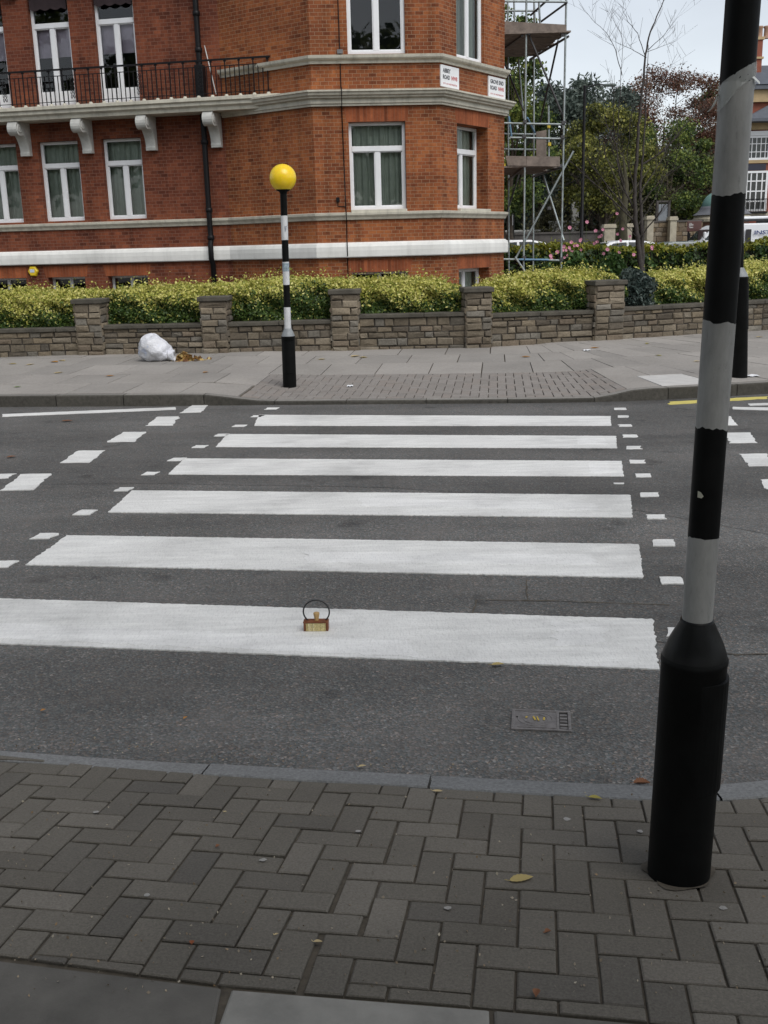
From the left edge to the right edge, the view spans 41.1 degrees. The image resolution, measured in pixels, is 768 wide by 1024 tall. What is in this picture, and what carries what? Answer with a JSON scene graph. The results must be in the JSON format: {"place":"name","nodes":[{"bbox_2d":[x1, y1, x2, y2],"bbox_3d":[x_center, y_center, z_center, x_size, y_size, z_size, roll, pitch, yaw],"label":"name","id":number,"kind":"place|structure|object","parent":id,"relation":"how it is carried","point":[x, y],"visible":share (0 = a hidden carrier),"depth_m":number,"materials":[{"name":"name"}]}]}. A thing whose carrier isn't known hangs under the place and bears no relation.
{"place":"outdoors","nodes":[
{"label":"outdoors","id":0,"kind":"place"},
{"bbox_2d":[0,387,767,800],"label":"road","id":1,"kind":"structure","parent":0,"point":[410,717],"depth_m":4.23,"materials":[{"name":"grey asphalt"}]},
{"bbox_2d":[0,598,659,669],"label":"zebra stripe","id":2,"kind":"object","parent":1,"relation":"on","point":[515,639],"visible":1,"depth_m":4.72,"materials":[{"name":"white paint"}]},
{"bbox_2d":[303,599,329,630],"bbox_3d":[-0.311,0.472,4.708,0.127,0.145,0.049,-1,15,3],"label":"handbag","id":3,"kind":"object","parent":2,"relation":"on","point":[316,623],"visible":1,"depth_m":4.70,"materials":[{"name":"brown leather"}]},
{"bbox_2d":[25,535,643,578],"bbox_3d":[-0.304,0.245,5.885,3.505,0.006,0.628,1,15,8],"label":"zebra stripe","id":4,"kind":"object","parent":1,"relation":"on","point":[287,554],"visible":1,"depth_m":5.89,"materials":[{"name":"white paint"}]},
{"bbox_2d":[108,490,632,517],"bbox_3d":[-0.127,-0.059,7.041,3.616,0.006,0.643,1,15,8],"label":"zebra stripe","id":5,"kind":"object","parent":1,"relation":"on","point":[262,502],"visible":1,"depth_m":7.04,"materials":[{"name":"white paint"}]},
{"bbox_2d":[0,751,767,801],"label":"kerb","id":6,"kind":"structure","parent":1,"relation":"on","point":[758,790],"depth_m":3.33,"materials":[{"name":"concrete"}]},
{"bbox_2d":[0,380,767,406],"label":"kerb","id":7,"kind":"structure","parent":1,"relation":"on","point":[211,399],"depth_m":11.58,"materials":[{"name":"grey concrete"}]},
{"bbox_2d":[0,394,767,533],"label":"road surfacing","id":8,"kind":"structure","parent":1,"relation":"on","point":[663,431],"depth_m":8.92,"materials":[{"name":"grey asphalt"}]},
{"bbox_2d":[0,407,683,636],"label":"crossing dots","id":9,"kind":"object","parent":8,"relation":"on","point":[664,580],"visible":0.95,"depth_m":6.98,"materials":[{"name":"white paint"}]},
{"bbox_2d":[0,403,767,490],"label":"zigzag marking","id":10,"kind":"object","parent":8,"relation":"on","point":[20,482],"visible":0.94,"depth_m":9.09,"materials":[{"name":"white paint"}]},
{"bbox_2d":[168,458,623,476],"bbox_3d":[0.053,-0.354,8.158,3.642,0.006,0.631,1,15,8],"label":"zebra stripe","id":11,"kind":"object","parent":8,"relation":"on","point":[349,467],"visible":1,"depth_m":8.14,"materials":[{"name":"white paint"}]},
{"bbox_2d":[216,434,616,447],"bbox_3d":[0.244,-0.635,9.224,3.644,0.006,0.641,1,15,9],"label":"zebra stripe","id":12,"kind":"object","parent":8,"relation":"on","point":[384,441],"visible":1,"depth_m":9.22,"materials":[{"name":"white paint"}]},
{"bbox_2d":[254,415,610,425],"bbox_3d":[0.415,-0.914,10.280,3.666,0.006,0.679,1,15,10],"label":"zebra stripe","id":13,"kind":"object","parent":8,"relation":"on","point":[367,420],"visible":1,"depth_m":10.26,"materials":[{"name":"white paint"}]},
{"bbox_2d":[575,437,610,473],"bbox_3d":[1.750,-0.477,8.459,0.264,0.007,1.517,0,15,7],"label":"zebra stripe","id":14,"kind":"object","parent":8,"relation":"on","point":[597,468],"visible":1,"depth_m":8.13,"materials":[{"name":"paint"}]},
{"bbox_2d":[668,396,767,404],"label":"yellow line","id":15,"kind":"object","parent":8,"relation":"on","point":[695,401],"visible":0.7,"depth_m":11.08,"materials":[{"name":"paint"}]},
{"bbox_2d":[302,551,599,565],"bbox_3d":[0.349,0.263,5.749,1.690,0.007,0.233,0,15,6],"label":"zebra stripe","id":16,"kind":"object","parent":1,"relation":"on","point":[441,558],"visible":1,"depth_m":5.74,"materials":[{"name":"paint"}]},
{"bbox_2d":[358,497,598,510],"bbox_3d":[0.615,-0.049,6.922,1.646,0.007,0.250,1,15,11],"label":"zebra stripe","id":17,"kind":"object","parent":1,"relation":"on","point":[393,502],"visible":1,"depth_m":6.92,"materials":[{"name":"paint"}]},
{"bbox_2d":[512,213,514,236],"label":"sign post","id":18,"kind":"object","parent":1,"relation":"on","point":[513,219],"visible":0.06,"depth_m":40.02,"materials":[{"name":"metal"}]},
{"bbox_2d":[505,229,543,232],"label":"white wall","id":19,"kind":"structure","parent":1,"relation":"on","point":[519,231],"depth_m":52.37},
{"bbox_2d":[504,56,560,239],"bbox_3d":[4.822,-13.509,39.651,3.957,9.388,3.620,-2,15,0],"label":"tree","id":20,"kind":"object","parent":1,"relation":"on","point":[515,115],"visible":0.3,"depth_m":38.95,"materials":[{"name":"green plant"}]},
{"bbox_2d":[504,3,560,222],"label":"tree","id":21,"kind":"object","parent":1,"relation":"on","point":[521,18],"visible":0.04,"depth_m":46.94,"materials":[{"name":"green plant"}]},
{"bbox_2d":[504,125,574,229],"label":"tree","id":22,"kind":"object","parent":1,"relation":"on","point":[517,218],"visible":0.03,"depth_m":57.97,"materials":[{"name":"green plant"}]},
{"bbox_2d":[511,709,571,732],"bbox_3d":[0.579,0.768,3.775,0.217,0.008,0.164,1,15,9],"label":"water cover","id":23,"kind":"object","parent":1,"relation":"on","point":[540,720],"visible":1,"depth_m":3.77,"materials":[{"name":"metal"}]},
{"bbox_2d":[504,231,602,245],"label":"boundary wall","id":24,"kind":"structure","parent":1,"relation":"on","point":[573,236],"depth_m":44.66,"materials":[{"name":"grey stone"}]},
{"bbox_2d":[549,221,570,231],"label":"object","id":25,"kind":"structure","parent":1,"relation":"on","point":[555,222],"depth_m":52.35,"materials":[{"name":"grey stone"}]},
{"bbox_2d":[571,200,579,230],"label":"urn pier","id":26,"kind":"structure","parent":25,"relation":"on","point":[574,214],"depth_m":51.86,"materials":[{"name":"grey stone"}]},
{"bbox_2d":[515,72,613,229],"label":"tree","id":27,"kind":"object","parent":1,"relation":"on","point":[573,103],"visible":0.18,"depth_m":53.43,"materials":[{"name":"green plant"}]},
{"bbox_2d":[482,599,668,604],"bbox_3d":[0.917,0.438,5.013,0.930,0.001,0.031,1,15,9],"label":"road crack","id":28,"kind":"object","parent":1,"relation":"on","point":[573,601],"visible":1,"depth_m":5.03,"materials":[{"name":"black asphalt"}]},
{"bbox_2d":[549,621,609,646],"bbox_3d":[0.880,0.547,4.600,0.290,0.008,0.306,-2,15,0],"label":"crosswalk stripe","id":29,"kind":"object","parent":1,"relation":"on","point":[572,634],"visible":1,"depth_m":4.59,"materials":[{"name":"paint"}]},
{"bbox_2d":[517,141,649,236],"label":"tree","id":30,"kind":"object","parent":1,"relation":"on","point":[545,218],"visible":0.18,"depth_m":52.17,"materials":[{"name":"green plant"}]},
{"bbox_2d":[474,600,722,642],"bbox_3d":[0.986,0.478,4.859,1.140,0.001,0.492,6,16,25],"label":"road patch","id":31,"kind":"object","parent":1,"relation":"on","point":[663,617],"visible":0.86,"depth_m":4.89,"materials":[{"name":"grey asphalt"}]},
{"bbox_2d":[580,83,616,243],"bbox_3d":[7.903,-12.057,38.044,1.255,7.191,0.200,-2,15,0],"label":"street lamp","id":32,"kind":"object","parent":1,"relation":"on","point":[583,160],"visible":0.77,"depth_m":37.71,"materials":[{"name":"black metal"}]},
{"bbox_2d":[565,76,643,145],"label":"tree","id":33,"kind":"object","parent":1,"relation":"on","point":[630,99],"visible":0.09,"depth_m":64.02,"materials":[{"name":"green plant"}]},
{"bbox_2d":[601,224,615,241],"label":"gate pier","id":34,"kind":"structure","parent":1,"relation":"on","point":[608,233],"depth_m":44.20,"materials":[{"name":"beige stone"}]},
{"bbox_2d":[547,100,669,230],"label":"tree","id":35,"kind":"object","parent":1,"relation":"on","point":[602,205],"visible":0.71,"depth_m":46.21,"materials":[{"name":"green plant"}]},
{"bbox_2d":[606,151,651,239],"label":"old tree","id":36,"kind":"object","parent":1,"relation":"on","point":[622,224],"visible":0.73,"depth_m":41.43,"materials":[{"name":"brown plant"}]},
{"bbox_2d":[627,223,633,239],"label":"gate pier","id":37,"kind":"structure","parent":1,"relation":"on","point":[630,228],"depth_m":44.16,"materials":[{"name":"beige stone"}]},
{"bbox_2d":[504,236,767,275],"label":"hedge","id":38,"kind":"object","parent":1,"relation":"on","point":[670,255],"visible":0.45,"depth_m":30.63,"materials":[{"name":"green plant"}]},
{"bbox_2d":[630,777,649,783],"bbox_3d":[0.826,0.870,3.300,0.058,0.016,0.036,-7,16,-22],"label":"fallen leaf","id":39,"kind":"object","parent":1,"relation":"on","point":[639,780],"visible":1,"depth_m":3.31,"materials":[{"name":"brown plant"}]},
{"bbox_2d":[587,136,699,239],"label":"tree","id":40,"kind":"object","parent":1,"relation":"on","point":[646,205],"visible":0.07,"depth_m":54.61,"materials":[{"name":"green plant"}]},
{"bbox_2d":[643,216,654,241],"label":"gate pier","id":41,"kind":"structure","parent":1,"relation":"on","point":[648,233],"depth_m":44.20,"materials":[{"name":"beige stone"}]},
{"bbox_2d":[595,58,719,161],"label":"tree","id":42,"kind":"object","parent":1,"relation":"on","point":[675,83],"visible":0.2,"depth_m":67.27,"materials":[{"name":"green plant"}]},
{"bbox_2d":[622,116,714,219],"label":"tree","id":43,"kind":"object","parent":1,"relation":"on","point":[692,201],"visible":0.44,"depth_m":54.26,"materials":[{"name":"green plant"}]},
{"bbox_2d":[666,216,678,241],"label":"gate pier","id":44,"kind":"structure","parent":1,"relation":"on","point":[671,228],"depth_m":44.21,"materials":[{"name":"beige stone"}]},
{"bbox_2d":[643,220,703,242],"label":"stone wall","id":45,"kind":"structure","parent":1,"relation":"on","point":[660,232],"depth_m":44.64,"materials":[{"name":"beige stone"}]},
{"bbox_2d":[655,200,670,220],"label":"gate","id":46,"kind":"structure","parent":45,"relation":"on","point":[664,214],"depth_m":48.83,"materials":[{"name":"grey metal"}]},
{"bbox_2d":[654,143,713,218],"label":"tree","id":47,"kind":"object","parent":1,"relation":"on","point":[709,189],"visible":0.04,"depth_m":60.48,"materials":[{"name":"green plant"}]},
{"bbox_2d":[668,129,714,198],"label":"tree","id":48,"kind":"object","parent":1,"relation":"on","point":[700,136],"visible":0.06,"depth_m":66.65,"materials":[{"name":"green plant"}]},
{"bbox_2d":[687,221,701,240],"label":"brown sign","id":49,"kind":"object","parent":1,"relation":"on","point":[694,225],"visible":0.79,"depth_m":40.73,"materials":[{"name":"metal"}]},
{"bbox_2d":[687,78,718,145],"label":"tree","id":50,"kind":"object","parent":1,"relation":"on","point":[705,96],"visible":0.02,"depth_m":70.73,"materials":[{"name":"brown plant"}]},
{"bbox_2d":[0,756,767,1023],"bbox_3d":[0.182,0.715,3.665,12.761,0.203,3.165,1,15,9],"label":"block paving","id":51,"kind":"structure","parent":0,"point":[53,870],"depth_m":2.60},
{"bbox_2d":[0,962,220,1023],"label":"paving slab","id":52,"kind":"structure","parent":51,"relation":"on","point":[73,997],"depth_m":2.19,"materials":[{"name":"grey concrete"}]},
{"bbox_2d":[220,991,488,1023],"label":"paving slab","id":53,"kind":"structure","parent":51,"relation":"on","point":[243,1007],"depth_m":2.14,"materials":[{"name":"grey concrete"}]},
{"bbox_2d":[1,732,765,996],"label":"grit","id":54,"kind":"object","parent":51,"relation":"on","point":[512,897],"visible":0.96,"depth_m":2.65,"materials":[{"name":"grey gravel"}]},
{"bbox_2d":[93,811,727,909],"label":"gum marks","id":55,"kind":"object","parent":51,"relation":"on","point":[449,907],"visible":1,"depth_m":2.78},
{"bbox_2d":[505,874,533,881],"bbox_3d":[0.352,0.953,2.667,0.078,0.005,0.034,-2,15,0],"label":"fallen leaf","id":56,"kind":"object","parent":51,"relation":"on","point":[518,877],"visible":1,"depth_m":2.67,"materials":[{"name":"yellow plant"}]},
{"bbox_2d":[532,988,539,996],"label":"fallen leaf","id":57,"kind":"object","parent":51,"relation":"on","point":[536,991],"visible":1,"depth_m":2.18,"materials":[{"name":"brown plant"}]},
{"bbox_2d":[494,1011,627,1023],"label":"paving slab","id":58,"kind":"structure","parent":51,"relation":"on","point":[507,1018],"depth_m":2.10,"materials":[{"name":"grey concrete"}]},
{"bbox_2d":[641,861,715,890],"bbox_3d":[0.782,0.949,2.695,0.195,0.024,0.188,-2,15,0],"label":"mortar fillet","id":59,"kind":"object","parent":51,"relation":"on","point":[644,865],"visible":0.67,"depth_m":2.63,"materials":[{"name":"grey concrete"}]},
{"bbox_2d":[647,0,760,890],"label":"belisha post","id":60,"kind":"object","parent":59,"relation":"on","point":[692,708],"visible":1,"depth_m":2.45,"materials":[{"name":"black metal"}]},
{"bbox_2d":[123,349,667,400],"bbox_3d":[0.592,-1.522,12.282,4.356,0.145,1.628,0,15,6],"label":"block paving","id":61,"kind":"structure","parent":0,"point":[588,382],"depth_m":12.21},
{"bbox_2d":[270,164,295,387],"bbox_3d":[-1.146,-2.770,12.186,0.310,2.607,0.310,-2,15,0],"label":"belisha beacon","id":62,"kind":"object","parent":61,"relation":"on","point":[282,179],"visible":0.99,"depth_m":12.14,"materials":[{"name":"black paint"}]},
{"bbox_2d":[0,330,767,395],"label":"paving slabs","id":63,"kind":"structure","parent":61,"relation":"on","point":[624,363],"depth_m":13.76,"materials":[{"name":"concrete"}]},
{"bbox_2d":[138,333,175,361],"bbox_3d":[-3.272,-2.368,14.697,0.534,0.399,0.397,-2,15,0],"label":"rubbish bag","id":64,"kind":"object","parent":63,"relation":"on","point":[153,347],"visible":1,"depth_m":14.59,"materials":[{"name":"white plastic"}]},
{"bbox_2d":[171,351,210,361],"bbox_3d":[-2.808,-2.233,14.736,0.619,0.174,0.427,7,17,30],"label":"leaf heap","id":65,"kind":"object","parent":63,"relation":"on","point":[183,356],"visible":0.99,"depth_m":14.70,"materials":[{"name":"brown plant"}]},
{"bbox_2d":[473,253,628,312],"bbox_3d":[2.586,-3.541,16.101,2.293,1.054,1.204,-5,15,-12],"label":"hedge","id":66,"kind":"object","parent":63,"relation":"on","point":[550,289],"visible":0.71,"depth_m":15.72,"materials":[{"name":"green plant"}]},
{"bbox_2d":[618,266,658,305],"bbox_3d":[3.963,-3.407,16.298,0.830,0.991,0.759,-2,15,0],"label":"shrub","id":67,"kind":"object","parent":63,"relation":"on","point":[641,286],"visible":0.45,"depth_m":16.04,"materials":[{"name":"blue plant"}]},
{"bbox_2d":[633,255,767,304],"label":"hedge","id":68,"kind":"object","parent":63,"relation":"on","point":[681,285],"visible":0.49,"depth_m":16.53,"materials":[{"name":"green plant"}]},
{"bbox_2d":[732,227,748,377],"bbox_3d":[4.028,-2.855,11.518,0.286,2.722,0.180,-2,15,0],"label":"street post","id":69,"kind":"object","parent":63,"relation":"on","point":[740,364],"visible":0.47,"depth_m":11.64,"materials":[{"name":"black metal"}]},
{"bbox_2d":[637,374,698,385],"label":"paving slabs","id":70,"kind":"structure","parent":61,"relation":"on","point":[672,379],"depth_m":11.78,"materials":[{"name":"grey concrete"}]},
{"bbox_2d":[505,0,767,147],"label":"sky","id":71,"kind":"structure","parent":0,"point":[585,51],"materials":[{"name":"white"}]},
{"label":"ground","id":72,"kind":"structure","parent":0,"visible":0},
{"bbox_2d":[0,266,461,328],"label":"hedge","id":73,"kind":"object","parent":72,"relation":"on","point":[259,299],"visible":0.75,"depth_m":15.69,"materials":[{"name":"green plant"}]},
{"bbox_2d":[0,0,515,290],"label":"mansion block","id":74,"kind":"structure","parent":72,"relation":"on","point":[160,140],"depth_m":23.20,"materials":[{"name":"red brick"}]},
{"bbox_2d":[0,27,11,107],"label":"balcony door","id":75,"kind":"structure","parent":74,"relation":"in","point":[2,43],"depth_m":24.20,"materials":[{"name":"clear glass"}]},
{"bbox_2d":[0,144,23,222],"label":"window","id":76,"kind":"structure","parent":74,"relation":"in","point":[11,211],"depth_m":24.98,"materials":[{"name":"clear glass"}]},
{"bbox_2d":[0,278,26,290],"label":"window","id":77,"kind":"structure","parent":74,"relation":"in","point":[22,282],"depth_m":25.56,"materials":[{"name":"clear glass"}]},
{"bbox_2d":[28,266,38,275],"bbox_3d":[-8.595,-5.893,25.082,0.270,0.234,0.079,1,15,11],"label":"alarm box","id":78,"kind":"object","parent":74,"relation":"attached to","point":[33,270],"visible":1,"depth_m":25.05,"materials":[{"name":"yellow plastic"}]},
{"bbox_2d":[30,10,75,105],"bbox_3d":[-7.660,-10.928,23.812,0.994,2.820,0.177,1,15,11],"label":"balcony door","id":79,"kind":"structure","parent":74,"relation":"in","point":[50,40],"depth_m":23.89,"materials":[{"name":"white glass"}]},
{"bbox_2d":[40,141,84,221],"bbox_3d":[-7.652,-7.947,24.660,1.630,1.855,0.278,1,15,11],"label":"window","id":80,"kind":"structure","parent":74,"relation":"in","point":[60,160],"depth_m":24.68,"materials":[{"name":"white glass"}]},
{"bbox_2d":[52,277,85,288],"bbox_3d":[-7.694,-5.358,25.365,0.980,0.915,0.231,-1,15,3],"label":"window","id":81,"kind":"structure","parent":74,"relation":"in","point":[62,281],"depth_m":25.28,"materials":[{"name":"clear glass"}]},
{"bbox_2d":[94,4,139,102],"bbox_3d":[-6.097,-10.891,23.511,0.986,2.820,0.177,1,15,11],"label":"balcony door","id":82,"kind":"structure","parent":74,"relation":"in","point":[116,36],"depth_m":23.58,"materials":[{"name":"white glass"}]},
{"bbox_2d":[103,138,146,218],"bbox_3d":[-6.077,-7.910,24.358,1.589,1.855,0.276,1,15,11],"label":"window","id":83,"kind":"structure","parent":74,"relation":"in","point":[123,157],"depth_m":24.38,"materials":[{"name":"white glass"}]},
{"bbox_2d":[112,275,147,289],"bbox_3d":[-6.121,-5.318,25.052,1.020,0.915,0.240,-1,15,2],"label":"window","id":84,"kind":"structure","parent":74,"relation":"in","point":[122,280],"depth_m":24.99,"materials":[{"name":"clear glass"}]},
{"bbox_2d":[346,0,404,53],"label":"window","id":85,"kind":"structure","parent":74,"relation":"in","point":[375,6],"depth_m":21.64,"materials":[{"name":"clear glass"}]},
{"bbox_2d":[348,122,405,209],"bbox_3d":[-0.149,-7.582,22.495,1.826,1.855,0.272,-2,15,-4],"label":"window","id":86,"kind":"structure","parent":74,"relation":"in","point":[376,149],"depth_m":22.51,"materials":[{"name":"white glass"}]},
{"bbox_2d":[352,271,406,278],"bbox_3d":[-0.095,-4.986,23.201,1.260,0.900,0.124,-2,15,-2],"label":"window","id":87,"kind":"structure","parent":74,"relation":"in","point":[401,273],"depth_m":23.08,"materials":[{"name":"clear glass"}]},
{"bbox_2d":[440,64,458,89],"bbox_3d":[1.422,-9.418,22.183,0.032,0.436,0.750,9,18,34],"label":"street name plate","id":88,"kind":"object","parent":74,"relation":"attached to","point":[449,76],"visible":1,"depth_m":22.15,"materials":[{"name":"metal"}]},
{"bbox_2d":[457,126,476,208],"bbox_3d":[1.685,-7.939,23.685,0.276,1.855,1.981,9,18,34],"label":"window","id":89,"kind":"structure","parent":74,"relation":"in","point":[466,137],"depth_m":24.01,"materials":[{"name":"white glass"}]},
{"bbox_2d":[456,0,480,62],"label":"window","id":90,"kind":"structure","parent":74,"relation":"in","point":[468,12],"depth_m":22.96,"materials":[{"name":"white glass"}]},
{"bbox_2d":[459,268,478,286],"bbox_3d":[1.794,-5.344,24.393,0.264,0.940,2.006,9,18,34],"label":"window","id":91,"kind":"structure","parent":74,"relation":"in","point":[468,276],"depth_m":24.73,"materials":[{"name":"white glass"}]},
{"bbox_2d":[488,76,504,98],"bbox_3d":[2.623,-9.874,23.841,0.032,0.445,0.805,9,18,34],"label":"street name plate","id":92,"kind":"object","parent":74,"relation":"attached to","point":[496,87],"visible":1,"depth_m":23.80,"materials":[{"name":"metal"}]},
{"bbox_2d":[0,279,767,356],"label":"garden wall","id":93,"kind":"structure","parent":72,"relation":"on","point":[606,314],"depth_m":15.48,"materials":[{"name":"stone"}]},
{"bbox_2d":[692,193,750,227],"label":"domed kiosk","id":94,"kind":"object","parent":72,"relation":"on","point":[703,213],"visible":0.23,"depth_m":48.35,"materials":[{"name":"green metal"}]},
{"bbox_2d":[745,25,767,222],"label":"brick house","id":95,"kind":"structure","parent":72,"relation":"on","point":[756,202],"depth_m":54.84,"materials":[{"name":"stone"}]},
{"bbox_2d":[745,171,767,210],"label":"french door","id":96,"kind":"structure","parent":95,"relation":"in","point":[757,181],"depth_m":55.28,"materials":[{"name":"clear glass"}]},
{"bbox_2d":[749,135,767,159],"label":"window","id":97,"kind":"structure","parent":95,"relation":"in","point":[758,150],"depth_m":54.76,"materials":[{"name":"white glass"}]},
{"label":"side road","id":98,"kind":"structure","parent":0,"visible":0},
{"bbox_2d":[507,240,550,250],"bbox_3d":[4.178,-8.636,35.376,4.280,1.458,1.742,-2,15,0],"label":"parked car","id":99,"kind":"object","parent":98,"relation":"on","point":[515,242],"visible":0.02,"depth_m":34.51,"materials":[{"name":"white paint"}]},
{"bbox_2d":[594,240,654,251],"bbox_3d":[7.879,-8.632,35.402,4.280,1.458,1.742,-2,15,0],"label":"parked car","id":100,"kind":"object","parent":98,"relation":"on","point":[623,243],"visible":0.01,"depth_m":34.54,"materials":[{"name":"white paint"}]},
{"bbox_2d":[657,241,696,248],"bbox_3d":[9.690,-8.594,35.424,4.280,1.458,1.742,-2,15,0],"label":"parked car","id":101,"kind":"object","parent":98,"relation":"on","point":[686,243],"visible":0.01,"depth_m":34.56,"materials":[{"name":"grey paint"}]},
{"bbox_2d":[689,216,767,245],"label":"white van","id":102,"kind":"object","parent":98,"relation":"on","point":[758,229],"visible":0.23,"depth_m":39.41,"materials":[{"name":"paint"}]},
{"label":"garden soil","id":103,"kind":"structure","parent":0,"visible":0},
{"bbox_2d":[504,0,573,275],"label":"scaffold","id":104,"kind":"object","parent":103,"relation":"on","point":[534,39],"visible":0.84,"depth_m":25.80,"materials":[{"name":"grey metal"}]},
{"bbox_2d":[541,254,553,270],"bbox_3d":[4.427,-6.320,27.674,0.460,1.286,1.176,-2,15,0],"label":"flowering plant","id":105,"kind":"object","parent":103,"relation":"on","point":[546,262],"visible":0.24,"depth_m":27.52,"materials":[{"name":"green plant"}]},
{"bbox_2d":[555,220,588,269],"bbox_3d":[5.195,-6.878,28.015,1.042,2.131,1.088,-2,15,0],"label":"flowering plant","id":106,"kind":"object","parent":103,"relation":"on","point":[571,254],"visible":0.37,"depth_m":27.86,"materials":[{"name":"green plant"}]},
{"bbox_2d":[593,212,634,275],"bbox_3d":[6.284,-6.994,28.012,1.183,2.331,1.119,-2,15,0],"label":"flowering plant","id":107,"kind":"object","parent":103,"relation":"on","point":[611,263],"visible":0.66,"depth_m":27.88,"materials":[{"name":"green plant"}]},
{"bbox_2d":[551,0,717,270],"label":"young tree","id":108,"kind":"object","parent":103,"relation":"on","point":[639,243],"visible":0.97,"depth_m":26.59,"materials":[{"name":"brown plant"}]},
{"bbox_2d":[646,245,657,272],"bbox_3d":[7.478,-6.728,28.627,0.304,1.421,0.788,-2,15,0],"label":"flowering plant","id":109,"kind":"object","parent":103,"relation":"on","point":[650,262],"visible":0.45,"depth_m":28.52,"materials":[{"name":"green plant"}]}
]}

